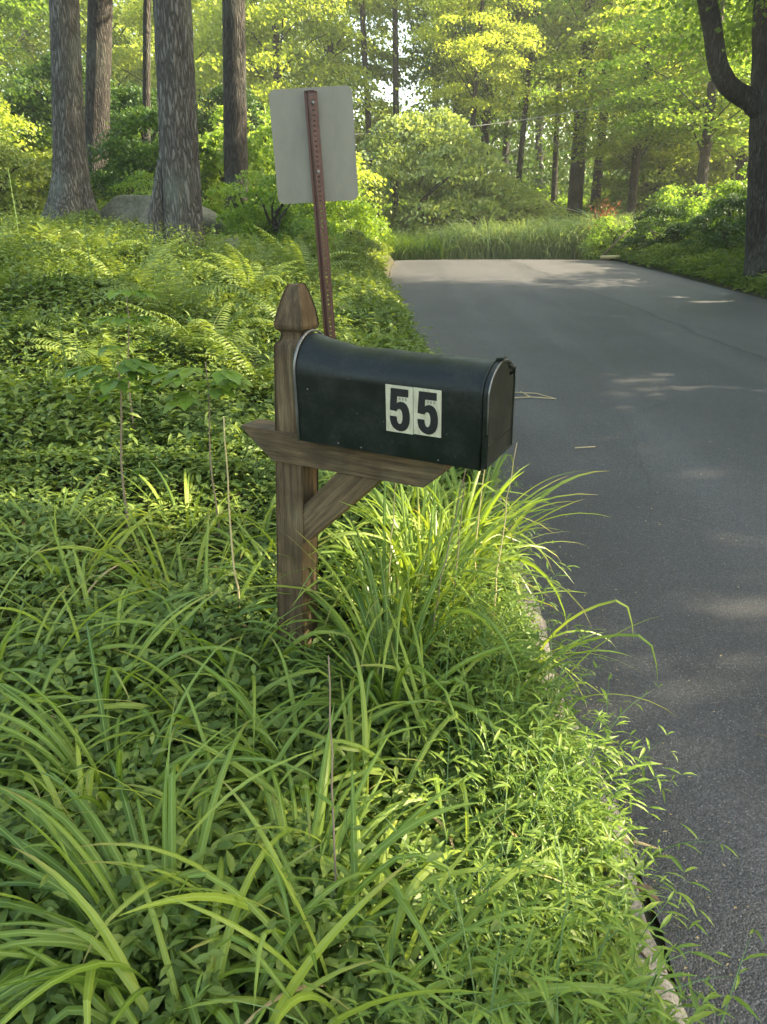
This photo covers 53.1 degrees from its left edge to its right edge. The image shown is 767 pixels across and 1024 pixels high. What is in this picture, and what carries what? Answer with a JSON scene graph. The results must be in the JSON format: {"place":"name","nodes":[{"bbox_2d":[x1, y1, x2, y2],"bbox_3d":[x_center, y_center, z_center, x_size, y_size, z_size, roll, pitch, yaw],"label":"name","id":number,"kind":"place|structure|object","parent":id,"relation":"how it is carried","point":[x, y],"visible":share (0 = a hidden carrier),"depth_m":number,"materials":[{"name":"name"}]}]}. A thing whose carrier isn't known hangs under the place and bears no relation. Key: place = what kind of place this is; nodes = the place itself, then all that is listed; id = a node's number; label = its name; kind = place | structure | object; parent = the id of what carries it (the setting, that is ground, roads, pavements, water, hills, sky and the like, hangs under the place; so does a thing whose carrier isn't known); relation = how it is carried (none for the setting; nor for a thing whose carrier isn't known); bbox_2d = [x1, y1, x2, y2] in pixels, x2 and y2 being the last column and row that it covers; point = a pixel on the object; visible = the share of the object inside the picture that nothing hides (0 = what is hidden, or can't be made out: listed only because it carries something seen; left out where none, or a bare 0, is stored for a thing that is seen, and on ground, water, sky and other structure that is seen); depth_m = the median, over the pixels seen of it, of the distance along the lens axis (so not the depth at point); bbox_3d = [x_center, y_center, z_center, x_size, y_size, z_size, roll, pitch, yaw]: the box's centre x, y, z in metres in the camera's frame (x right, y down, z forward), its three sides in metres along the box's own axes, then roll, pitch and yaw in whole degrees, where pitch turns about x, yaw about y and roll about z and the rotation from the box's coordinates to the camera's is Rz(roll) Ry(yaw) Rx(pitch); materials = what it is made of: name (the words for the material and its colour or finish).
{"place":"outdoors","nodes":[
{"label":"outdoors","id":0,"kind":"place"},
{"bbox_2d":[2,0,706,173],"label":"sky","id":1,"kind":"structure","parent":0,"point":[380,84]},
{"bbox_2d":[0,146,766,1022],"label":"ground","id":2,"kind":"structure","parent":0,"point":[322,570],"depth_m":4.08,"materials":[{"name":"brown soil"}]},
{"bbox_2d":[0,0,49,93],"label":"broadleaf tree","id":3,"kind":"object","parent":2,"relation":"on","point":[11,8],"visible":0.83,"depth_m":31.37,"materials":[{"name":"green plant"}]},
{"bbox_2d":[0,93,50,163],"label":"shrub","id":4,"kind":"object","parent":2,"relation":"on","point":[9,120],"visible":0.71,"depth_m":18.33,"materials":[{"name":"yellow plant"}]},
{"bbox_2d":[0,137,51,214],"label":"shrub","id":5,"kind":"object","parent":2,"relation":"on","point":[13,157],"visible":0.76,"depth_m":14.93,"materials":[{"name":"green plant"}]},
{"bbox_2d":[0,217,56,266],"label":"fern","id":6,"kind":"object","parent":2,"relation":"on","point":[12,243],"visible":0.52,"depth_m":7.82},
{"bbox_2d":[0,301,63,359],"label":"fern","id":7,"kind":"object","parent":2,"relation":"on","point":[24,324],"visible":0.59,"depth_m":5.41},
{"bbox_2d":[0,2,132,130],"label":"broadleaf tree","id":8,"kind":"object","parent":2,"relation":"on","point":[40,84],"visible":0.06,"depth_m":43.21,"materials":[{"name":"green plant"}]},
{"bbox_2d":[0,0,140,127],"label":"broadleaf tree","id":9,"kind":"object","parent":2,"relation":"on","point":[22,43],"visible":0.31,"depth_m":36.21,"materials":[{"name":"green plant"}]},
{"bbox_2d":[40,0,101,220],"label":"mature tree","id":10,"kind":"object","parent":2,"relation":"on","point":[70,189],"visible":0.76,"depth_m":12.48,"materials":[{"name":"grey plant"}]},
{"bbox_2d":[0,51,154,151],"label":"shrub","id":11,"kind":"object","parent":2,"relation":"on","point":[37,106],"visible":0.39,"depth_m":20.74,"materials":[{"name":"green plant"}]},
{"bbox_2d":[19,327,152,375],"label":"fern","id":12,"kind":"object","parent":2,"relation":"on","point":[77,354],"visible":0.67,"depth_m":4.97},
{"bbox_2d":[54,207,118,227],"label":"shrub","id":13,"kind":"object","parent":2,"relation":"on","point":[92,212],"visible":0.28,"depth_m":12.02,"materials":[{"name":"green plant"}]},
{"bbox_2d":[0,572,174,716],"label":"daylily clump","id":14,"kind":"object","parent":2,"relation":"on","point":[108,646],"visible":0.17,"depth_m":2.35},
{"bbox_2d":[47,215,142,263],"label":"fern","id":15,"kind":"object","parent":2,"relation":"on","point":[69,240],"visible":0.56,"depth_m":7.82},
{"bbox_2d":[85,0,112,192],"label":"mature tree","id":16,"kind":"object","parent":2,"relation":"on","point":[98,61],"visible":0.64,"depth_m":16.64,"materials":[{"name":"brown plant"}]},
{"bbox_2d":[2,0,213,132],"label":"broadleaf tree","id":17,"kind":"object","parent":2,"relation":"on","point":[123,40],"visible":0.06,"depth_m":38.60,"materials":[{"name":"green plant"}]},
{"bbox_2d":[57,358,170,575],"bbox_3d":[-1.044,-0.176,3.211,0.400,0.939,0.397,8,21,22],"label":"maple sapling","id":18,"kind":"object","parent":2,"relation":"on","point":[138,366],"visible":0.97,"depth_m":2.99,"materials":[{"name":"green"}]},
{"bbox_2d":[53,236,185,288],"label":"fern","id":19,"kind":"object","parent":2,"relation":"on","point":[135,277],"visible":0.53,"depth_m":6.95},
{"bbox_2d":[84,82,158,171],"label":"shrub","id":20,"kind":"object","parent":2,"relation":"on","point":[130,97],"visible":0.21,"depth_m":18.41,"materials":[{"name":"green plant"}]},
{"bbox_2d":[90,289,159,426],"bbox_3d":[-1.410,-0.761,4.291,0.372,0.936,0.324,-10,22,-25],"label":"maple sapling","id":21,"kind":"object","parent":2,"relation":"on","point":[111,294],"visible":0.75,"depth_m":4.14,"materials":[{"name":"green"}]},
{"bbox_2d":[104,169,153,205],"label":"shrub","id":22,"kind":"object","parent":2,"relation":"on","point":[139,183],"visible":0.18,"depth_m":14.42,"materials":[{"name":"green plant"}]},
{"bbox_2d":[142,0,150,171],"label":"young tree","id":23,"kind":"object","parent":2,"relation":"on","point":[146,94],"visible":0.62,"depth_m":17.55,"materials":[{"name":"brown plant"}]},
{"bbox_2d":[86,105,217,201],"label":"shrub","id":24,"kind":"object","parent":2,"relation":"on","point":[129,156],"visible":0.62,"depth_m":15.69,"materials":[{"name":"green plant"}]},
{"bbox_2d":[147,159,163,243],"bbox_3d":[-3.025,-3.937,10.243,0.394,1.410,0.385,-15,25,-36],"label":"root","id":25,"kind":"object","parent":2,"relation":"on","point":[156,212],"visible":0.47,"depth_m":10.11,"materials":[{"name":"grey plant"}]},
{"bbox_2d":[0,621,318,898],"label":"daylily clump","id":26,"kind":"object","parent":2,"relation":"on","point":[63,749],"visible":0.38,"depth_m":1.87,"materials":[{"name":"plant"}]},
{"bbox_2d":[100,195,225,237],"bbox_3d":[-4.011,-5.167,13.873,2.364,1.045,1.190,0,19,0],"label":"boulder","id":27,"kind":"object","parent":2,"relation":"on","point":[132,207],"visible":0.27,"depth_m":13.42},
{"bbox_2d":[95,230,256,324],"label":"fern","id":28,"kind":"object","parent":2,"relation":"on","point":[159,301],"visible":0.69,"depth_m":6.36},
{"bbox_2d":[152,0,205,248],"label":"mature tree","id":29,"kind":"object","parent":2,"relation":"on","point":[177,113],"visible":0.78,"depth_m":9.82,"materials":[{"name":"grey plant"}]},
{"bbox_2d":[46,510,319,677],"bbox_3d":[-0.666,0.392,2.668,0.975,0.572,0.851,0,19,0],"label":"daylily clump","id":30,"kind":"object","parent":2,"relation":"on","point":[242,611],"visible":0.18,"depth_m":2.61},
{"bbox_2d":[0,691,371,1023],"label":"daylily clump","id":31,"kind":"object","parent":2,"relation":"on","point":[49,977],"visible":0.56,"depth_m":1.52,"materials":[{"name":"plant"}]},
{"bbox_2d":[117,301,259,376],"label":"fern","id":32,"kind":"object","parent":2,"relation":"on","point":[191,334],"visible":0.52,"depth_m":5.40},
{"bbox_2d":[111,0,284,130],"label":"broadleaf tree","id":33,"kind":"object","parent":2,"relation":"on","point":[119,55],"visible":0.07,"depth_m":36.73,"materials":[{"name":"green plant"}]},
{"bbox_2d":[144,362,253,559],"bbox_3d":[-0.757,-0.185,3.293,0.374,0.900,0.448,-15,24,-35],"label":"maple sapling","id":34,"kind":"object","parent":2,"relation":"on","point":[219,384],"visible":0.98,"depth_m":3.13,"materials":[{"name":"green"}]},
{"bbox_2d":[0,139,412,313],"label":"bank undergrowth","id":35,"kind":"object","parent":2,"relation":"on","point":[46,154],"visible":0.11,"depth_m":12.15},
{"bbox_2d":[189,323,273,398],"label":"fern","id":36,"kind":"object","parent":2,"relation":"on","point":[244,366],"visible":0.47,"depth_m":5.28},
{"bbox_2d":[223,416,239,608],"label":"dry stalk","id":37,"kind":"object","parent":2,"relation":"on","point":[235,576],"visible":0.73,"depth_m":2.62,"materials":[{"name":"beige plant"}]},
{"bbox_2d":[222,0,247,222],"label":"mature tree","id":38,"kind":"object","parent":2,"relation":"on","point":[235,146],"visible":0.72,"depth_m":15.50,"materials":[{"name":"brown plant"}]},
{"bbox_2d":[197,83,273,151],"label":"shrub","id":39,"kind":"object","parent":2,"relation":"on","point":[202,121],"visible":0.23,"depth_m":21.66,"materials":[{"name":"green plant"}]},
{"bbox_2d":[180,243,301,297],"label":"fern","id":40,"kind":"object","parent":2,"relation":"on","point":[266,280],"visible":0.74,"depth_m":7.61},
{"bbox_2d":[193,3,324,117],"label":"broadleaf tree","id":41,"kind":"object","parent":2,"relation":"on","point":[270,40],"depth_m":44.37,"materials":[{"name":"green plant"}]},
{"bbox_2d":[219,234,302,267],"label":"fern","id":42,"kind":"object","parent":2,"relation":"on","point":[254,251],"visible":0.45,"depth_m":9.12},
{"bbox_2d":[202,168,323,240],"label":"shrub","id":43,"kind":"object","parent":2,"relation":"on","point":[228,190],"visible":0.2,"depth_m":14.65,"materials":[{"name":"green plant"}]},
{"bbox_2d":[198,101,342,229],"bbox_3d":[-3.017,-7.907,18.003,4.191,3.186,5.079,0,19,0],"label":"shrub","id":44,"kind":"object","parent":2,"relation":"on","point":[259,158],"visible":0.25,"depth_m":16.95,"materials":[{"name":"green plant"}]},
{"bbox_2d":[212,175,351,244],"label":"shrub","id":45,"kind":"object","parent":2,"relation":"on","point":[245,224],"visible":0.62,"depth_m":13.31,"materials":[{"name":"green plant"}]},
{"bbox_2d":[192,0,398,195],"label":"broadleaf tree","id":46,"kind":"object","parent":2,"relation":"on","point":[212,61],"visible":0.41,"depth_m":32.30,"materials":[{"name":"green plant"}]},
{"bbox_2d":[233,226,362,283],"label":"fern","id":47,"kind":"object","parent":2,"relation":"on","point":[298,256],"visible":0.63,"depth_m":8.68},
{"bbox_2d":[238,286,361,337],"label":"fern","id":48,"kind":"object","parent":2,"relation":"on","point":[316,300],"visible":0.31,"depth_m":6.38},
{"bbox_2d":[33,702,572,1023],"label":"daylily clump","id":49,"kind":"object","parent":2,"relation":"on","point":[407,825],"visible":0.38,"depth_m":1.60,"materials":[{"name":"plant"}]},
{"bbox_2d":[161,637,448,876],"bbox_3d":[-0.196,0.648,2.005,0.779,0.390,0.783,0,19,0],"label":"daylily clump","id":50,"kind":"object","parent":2,"relation":"on","point":[240,697],"visible":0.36,"depth_m":2.02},
{"bbox_2d":[269,85,357,338],"bbox_3d":[-0.385,-1.215,4.529,0.482,2.315,0.065,0,19,0],"label":"road sign","id":51,"kind":"object","parent":2,"relation":"on","point":[313,136],"visible":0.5,"depth_m":4.27,"materials":[{"name":"metal"}]},
{"bbox_2d":[249,144,393,221],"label":"shrub","id":52,"kind":"object","parent":2,"relation":"on","point":[363,174],"visible":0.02,"depth_m":22.24,"materials":[{"name":"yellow plant"}]},
{"bbox_2d":[260,188,387,249],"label":"shrub","id":53,"kind":"object","parent":2,"relation":"on","point":[356,212],"visible":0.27,"depth_m":17.81,"materials":[{"name":"green plant"}]},
{"bbox_2d":[279,229,377,276],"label":"shrub","id":54,"kind":"object","parent":2,"relation":"on","point":[311,237],"visible":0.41,"depth_m":11.61,"materials":[{"name":"green plant"}]},
{"bbox_2d":[328,656,336,897],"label":"dry stalk","id":55,"kind":"object","parent":2,"relation":"on","point":[334,853],"visible":0.61,"depth_m":1.63,"materials":[{"name":"brown"}]},
{"bbox_2d":[9,550,657,1023],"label":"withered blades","id":56,"kind":"object","parent":2,"relation":"on","point":[277,998],"visible":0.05,"depth_m":1.87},
{"bbox_2d":[1,271,666,972],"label":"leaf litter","id":57,"kind":"object","parent":2,"relation":"on","point":[647,887],"depth_m":3.59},
{"bbox_2d":[246,0,422,172],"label":"broadleaf tree","id":58,"kind":"object","parent":2,"relation":"on","point":[381,67],"visible":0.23,"depth_m":41.51,"materials":[{"name":"green plant"}]},
{"bbox_2d":[0,454,687,1023],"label":"daylily bed","id":59,"kind":"object","parent":2,"relation":"on","point":[114,952],"visible":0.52,"depth_m":1.99,"materials":[{"name":"plant"}]},
{"bbox_2d":[0,203,698,1023],"bbox_3d":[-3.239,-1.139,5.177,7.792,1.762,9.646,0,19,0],"label":"ground cover","id":60,"kind":"object","parent":2,"relation":"on","point":[60,996],"visible":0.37,"depth_m":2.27,"materials":[{"name":"green plant"}]},
{"bbox_2d":[323,227,385,264],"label":"shrub","id":61,"kind":"object","parent":2,"relation":"on","point":[358,236],"visible":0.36,"depth_m":15.86,"materials":[{"name":"green plant"}]},
{"bbox_2d":[328,196,398,241],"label":"shrub","id":62,"kind":"object","parent":2,"relation":"on","point":[347,225],"visible":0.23,"depth_m":21.59,"materials":[{"name":"green plant"}]},
{"bbox_2d":[294,0,433,213],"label":"broadleaf tree","id":63,"kind":"object","parent":2,"relation":"on","point":[361,12],"visible":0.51,"depth_m":35.16,"materials":[{"name":"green plant"}]},
{"bbox_2d":[0,112,732,251],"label":"woodland floor plants","id":64,"kind":"object","parent":2,"relation":"on","point":[562,202],"visible":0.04,"depth_m":42.69,"materials":[{"name":"green plant"}]},
{"bbox_2d":[0,75,738,203],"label":"understory thicket","id":65,"kind":"object","parent":2,"relation":"on","point":[530,169],"visible":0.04,"depth_m":48.38,"materials":[{"name":"green plant"}]},
{"bbox_2d":[0,0,738,176],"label":"distant woods","id":66,"kind":"object","parent":2,"relation":"on","point":[415,100],"visible":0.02,"depth_m":70.39,"materials":[{"name":"green plant"}]},
{"bbox_2d":[241,283,516,659],"bbox_3d":[-0.046,0.195,2.398,0.847,1.732,0.219,10,22,26],"label":"roadside mailbox","id":67,"kind":"object","parent":2,"relation":"on","point":[361,421],"visible":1,"depth_m":2.17,"materials":[{"name":"black metal"}]},
{"bbox_2d":[481,359,515,468],"bbox_3d":[0.308,-0.267,2.036,0.022,0.274,0.218,10,22,26],"label":"door","id":68,"kind":"structure","parent":67,"relation":"in","point":[499,392],"depth_m":2.01,"materials":[{"name":"black metal"}]},
{"bbox_2d":[392,0,398,232],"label":"broadleaf tree","id":69,"kind":"object","parent":2,"relation":"on","point":[395,60],"visible":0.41,"depth_m":36.10,"materials":[{"name":"brown plant"}]},
{"bbox_2d":[217,464,589,689],"bbox_3d":[0.161,0.192,2.648,1.150,0.797,1.316,7,21,20],"label":"daylily clump","id":70,"kind":"object","parent":2,"relation":"on","point":[406,597],"visible":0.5,"depth_m":2.71,"materials":[{"name":"plant"}]},
{"bbox_2d":[249,512,580,779],"bbox_3d":[0.083,0.412,2.343,1.014,0.748,1.125,0,19,0],"label":"daylily clump","id":71,"kind":"object","parent":2,"relation":"on","point":[374,612],"visible":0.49,"depth_m":2.36,"materials":[{"name":"plant"}]},
{"bbox_2d":[373,226,462,260],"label":"bright grass tuft","id":72,"kind":"object","parent":2,"relation":"on","point":[407,248],"visible":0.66,"depth_m":24.73,"materials":[{"name":"green plant"}]},
{"bbox_2d":[264,475,594,654],"bbox_3d":[0.179,0.206,2.980,1.245,0.764,1.120,-11,22,-29],"label":"daylily clump","id":73,"kind":"object","parent":2,"relation":"on","point":[389,506],"visible":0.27,"depth_m":2.95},
{"bbox_2d":[348,106,524,239],"bbox_3d":[1.396,-11.602,29.558,8.221,7.049,8.362,13,24,33],"label":"shrub","id":74,"kind":"object","parent":2,"relation":"on","point":[444,147],"visible":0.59,"depth_m":27.18,"materials":[{"name":"green plant"}]},
{"bbox_2d":[344,0,542,179],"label":"broadleaf tree","id":75,"kind":"object","parent":2,"relation":"on","point":[404,13],"visible":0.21,"depth_m":39.13,"materials":[{"name":"green plant"}]},
{"bbox_2d":[387,0,553,224],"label":"broadleaf tree","id":76,"kind":"object","parent":2,"relation":"on","point":[454,9],"visible":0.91,"depth_m":30.84,"materials":[{"name":"green plant"}]},
{"bbox_2d":[372,0,594,217],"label":"broadleaf tree","id":77,"kind":"object","parent":2,"relation":"on","point":[486,131],"visible":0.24,"depth_m":38.00,"materials":[{"name":"green plant"}]},
{"bbox_2d":[407,172,565,230],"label":"shrub","id":78,"kind":"object","parent":2,"relation":"on","point":[529,200],"visible":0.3,"depth_m":29.52,"materials":[{"name":"green plant"}]},
{"bbox_2d":[350,589,657,736],"bbox_3d":[0.391,0.471,2.507,0.884,0.420,0.770,-10,22,-25],"label":"daylily clump","id":79,"kind":"object","parent":2,"relation":"on","point":[475,661],"visible":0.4,"depth_m":2.42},
{"bbox_2d":[427,19,580,172],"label":"broadleaf tree","id":80,"kind":"object","parent":2,"relation":"on","point":[505,149],"visible":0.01,"depth_m":47.04,"materials":[{"name":"green plant"}]},
{"bbox_2d":[471,28,581,162],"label":"broadleaf tree","id":81,"kind":"object","parent":2,"relation":"on","point":[550,93],"visible":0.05,"depth_m":60.58,"materials":[{"name":"green plant"}]},
{"bbox_2d":[416,204,641,259],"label":"tall grass","id":82,"kind":"structure","parent":2,"relation":"on","point":[550,240],"depth_m":25.59,"materials":[{"name":"plant"}]},
{"bbox_2d":[449,0,622,213],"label":"broadleaf tree","id":83,"kind":"object","parent":2,"relation":"on","point":[552,5],"visible":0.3,"depth_m":34.98,"materials":[{"name":"green plant"}]},
{"bbox_2d":[534,25,597,191],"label":"broadleaf tree","id":84,"kind":"object","parent":2,"relation":"on","point":[537,138],"visible":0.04,"depth_m":50.63,"materials":[{"name":"brown plant"}]},
{"bbox_2d":[494,0,642,218],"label":"broadleaf tree","id":85,"kind":"object","parent":2,"relation":"on","point":[576,186],"visible":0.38,"depth_m":35.12,"materials":[{"name":"green plant"}]},
{"bbox_2d":[478,472,687,1023],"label":"kerb","id":86,"kind":"structure","parent":2,"relation":"on","point":[666,984],"depth_m":1.94,"materials":[{"name":"concrete"}]},
{"bbox_2d":[544,0,624,207],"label":"broadleaf tree","id":87,"kind":"object","parent":2,"relation":"on","point":[554,181],"visible":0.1,"depth_m":42.85,"materials":[{"name":"brown plant"}]},
{"bbox_2d":[519,0,659,209],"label":"broadleaf tree","id":88,"kind":"object","parent":2,"relation":"on","point":[599,175],"visible":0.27,"depth_m":36.42,"materials":[{"name":"green plant"}]},
{"bbox_2d":[576,214,638,259],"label":"shrub","id":89,"kind":"object","parent":2,"relation":"on","point":[599,239],"visible":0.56,"depth_m":23.67,"materials":[{"name":"green plant"}]},
{"bbox_2d":[513,0,751,216],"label":"broadleaf tree","id":90,"kind":"object","parent":2,"relation":"on","point":[570,100],"visible":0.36,"depth_m":31.77,"materials":[{"name":"green plant"}]},
{"bbox_2d":[594,161,691,221],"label":"shrub","id":91,"kind":"object","parent":2,"relation":"on","point":[645,189],"visible":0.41,"depth_m":34.46,"materials":[{"name":"green plant"}]},
{"bbox_2d":[538,0,766,287],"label":"mature tree","id":92,"kind":"object","parent":2,"relation":"on","point":[748,100],"visible":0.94,"depth_m":14.08,"materials":[{"name":"green plant"}]},
{"bbox_2d":[563,0,752,202],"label":"broadleaf tree","id":93,"kind":"object","parent":2,"relation":"on","point":[709,139],"visible":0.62,"depth_m":26.95,"materials":[{"name":"green plant"}]},
{"bbox_2d":[584,134,735,216],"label":"shrub","id":94,"kind":"object","parent":2,"relation":"on","point":[615,162],"visible":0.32,"depth_m":35.29,"materials":[{"name":"green plant"}]},
{"bbox_2d":[619,202,701,251],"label":"shrub","id":95,"kind":"object","parent":2,"relation":"on","point":[656,211],"visible":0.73,"depth_m":21.63,"materials":[{"name":"green plant"}]},
{"bbox_2d":[585,0,739,178],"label":"broadleaf tree","id":96,"kind":"object","parent":2,"relation":"on","point":[605,156],"visible":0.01,"depth_m":38.99,"materials":[{"name":"green plant"}]},
{"bbox_2d":[577,231,766,295],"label":"verge ivy","id":97,"kind":"object","parent":2,"relation":"on","point":[726,269],"visible":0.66,"depth_m":18.03,"materials":[{"name":"green plant"}]},
{"bbox_2d":[596,1,751,217],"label":"broadleaf tree","id":98,"kind":"object","parent":2,"relation":"on","point":[740,164],"visible":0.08,"depth_m":30.75,"materials":[{"name":"green plant"}]},
{"bbox_2d":[632,183,719,236],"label":"shrub","id":99,"kind":"object","parent":2,"relation":"on","point":[686,204],"visible":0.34,"depth_m":24.06,"materials":[{"name":"green plant"}]},
{"bbox_2d":[660,147,736,201],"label":"shrub","id":100,"kind":"object","parent":2,"relation":"on","point":[730,172],"visible":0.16,"depth_m":34.37,"materials":[{"name":"green plant"}]},
{"bbox_2d":[669,192,746,252],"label":"shrub","id":101,"kind":"object","parent":2,"relation":"on","point":[709,231],"visible":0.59,"depth_m":18.88,"materials":[{"name":"green plant"}]},
{"bbox_2d":[693,162,747,240],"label":"shrub","id":102,"kind":"object","parent":2,"relation":"on","point":[739,186],"visible":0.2,"depth_m":20.50,"materials":[{"name":"green plant"}]},
{"bbox_2d":[195,441,766,1023],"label":"stilt grass","id":103,"kind":"structure","parent":0,"point":[571,951],"depth_m":1.63,"materials":[{"name":"plant"}]},
{"bbox_2d":[388,260,766,1023],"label":"road","id":104,"kind":"structure","parent":0,"point":[664,396],"depth_m":4.16,"materials":[{"name":"asphalt"}]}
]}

